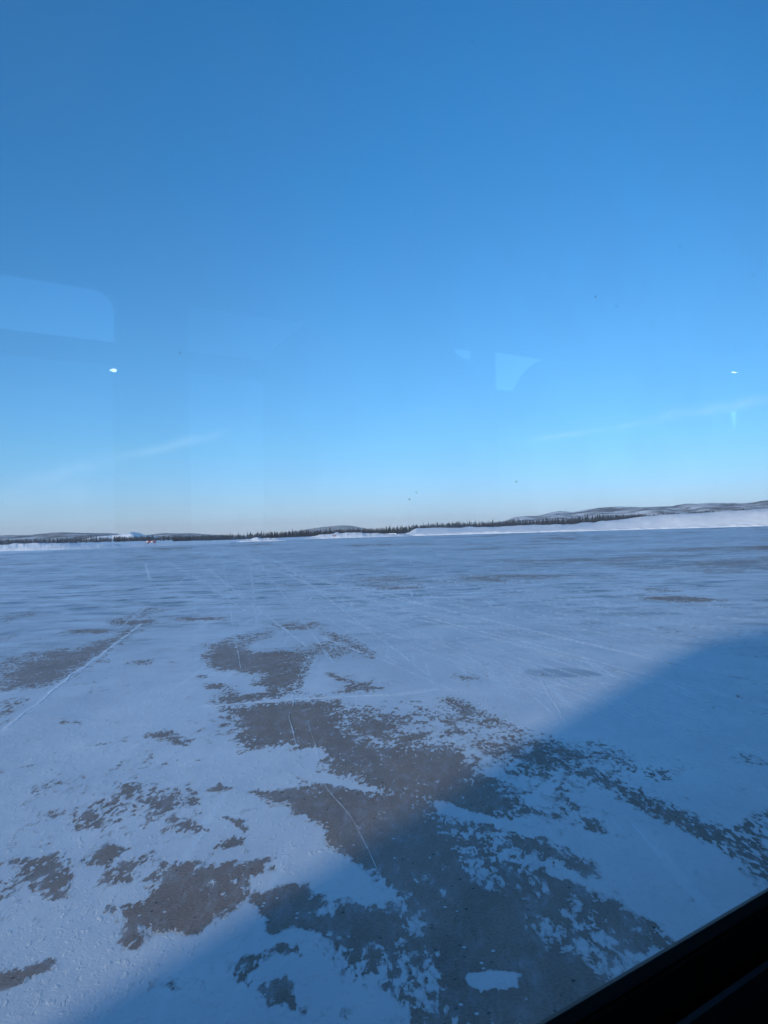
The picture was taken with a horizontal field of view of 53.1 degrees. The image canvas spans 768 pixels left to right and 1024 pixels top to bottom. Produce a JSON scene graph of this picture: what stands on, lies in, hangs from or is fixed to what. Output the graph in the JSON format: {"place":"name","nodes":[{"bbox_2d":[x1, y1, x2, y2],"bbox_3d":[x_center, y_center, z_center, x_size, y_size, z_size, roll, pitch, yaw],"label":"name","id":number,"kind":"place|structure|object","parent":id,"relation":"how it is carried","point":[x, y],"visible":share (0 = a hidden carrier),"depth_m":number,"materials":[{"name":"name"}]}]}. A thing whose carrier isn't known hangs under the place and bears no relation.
{"place":"outdoors","nodes":[
{"label":"outdoors","id":0,"kind":"place"},
{"bbox_2d":[0,532,166,541],"bbox_3d":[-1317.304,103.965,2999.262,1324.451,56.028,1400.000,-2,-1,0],"label":"hill","id":1,"kind":"structure","parent":0,"point":[48,536],"depth_m":2672.32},
{"bbox_2d":[87,532,160,539],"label":"quarry hill","id":2,"kind":"structure","parent":0,"point":[134,534],"depth_m":2228.15,"materials":[{"name":"white snow"}]},
{"bbox_2d":[151,533,236,537],"bbox_3d":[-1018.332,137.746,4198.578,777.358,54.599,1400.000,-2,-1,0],"label":"hill","id":3,"kind":"structure","parent":0,"point":[178,534],"depth_m":3853.11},
{"bbox_2d":[287,525,366,534],"bbox_3d":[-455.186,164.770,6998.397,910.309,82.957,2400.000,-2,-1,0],"label":"hill","id":4,"kind":"structure","parent":0,"point":[344,527],"depth_m":6545.68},
{"bbox_2d":[0,526,767,1023],"bbox_3d":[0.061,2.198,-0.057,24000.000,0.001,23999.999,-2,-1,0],"label":"ground","id":5,"kind":"structure","parent":0,"point":[194,858],"depth_m":7.00,"materials":[{"name":"white snow"}]},
{"bbox_2d":[0,534,227,544],"bbox_3d":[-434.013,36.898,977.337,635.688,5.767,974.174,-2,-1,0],"label":"spruce forest","id":6,"kind":"object","parent":5,"relation":"on","point":[97,540],"visible":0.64,"depth_m":602.41,"materials":[{"name":"green plant"}]},
{"bbox_2d":[0,542,230,550],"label":"snow berm","id":7,"kind":"structure","parent":5,"relation":"on","point":[34,546],"depth_m":194.32,"materials":[{"name":"white snow"}]},
{"bbox_2d":[237,537,285,541],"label":"snow berm","id":8,"kind":"structure","parent":5,"relation":"on","point":[256,539],"depth_m":264.29,"materials":[{"name":"white snow"}]},
{"bbox_2d":[304,532,409,538],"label":"snow berm","id":9,"kind":"structure","parent":5,"relation":"on","point":[346,535],"depth_m":319.49,"materials":[{"name":"white snow"}]},
{"bbox_2d":[2,554,767,880],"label":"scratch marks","id":10,"kind":"object","parent":5,"relation":"on","point":[480,652],"visible":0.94,"depth_m":14.12,"materials":[{"name":"white"}]},
{"bbox_2d":[172,508,760,540],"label":"spruce forest","id":11,"kind":"object","parent":5,"relation":"on","point":[194,538],"visible":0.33,"depth_m":545.19,"materials":[{"name":"green plant"}]},
{"bbox_2d":[406,508,767,535],"bbox_3d":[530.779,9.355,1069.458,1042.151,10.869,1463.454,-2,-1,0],"label":"snow embankment","id":12,"kind":"structure","parent":5,"relation":"on","point":[752,516],"depth_m":347.93,"materials":[{"name":"white snow"}]},
{"bbox_2d":[411,523,767,535],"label":"snow berm","id":13,"kind":"structure","parent":5,"relation":"on","point":[636,528],"depth_m":331.79,"materials":[{"name":"white snow"}]},
{"bbox_2d":[0,0,767,535],"label":"sky","id":14,"kind":"structure","parent":0,"point":[276,266],"materials":[{"name":"blue"}]},
{"bbox_2d":[489,500,767,524],"bbox_3d":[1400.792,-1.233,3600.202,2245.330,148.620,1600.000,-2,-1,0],"label":"hill","id":15,"kind":"structure","parent":0,"point":[661,510],"depth_m":3322.62,"materials":[{"name":"white snow"}]},
{"bbox_2d":[537,888,767,1023],"bbox_3d":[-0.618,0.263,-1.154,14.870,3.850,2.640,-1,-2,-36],"label":"window frame","id":16,"kind":"object","parent":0,"point":[715,971],"visible":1,"depth_m":1.07,"materials":[{"name":"black"}]}
]}

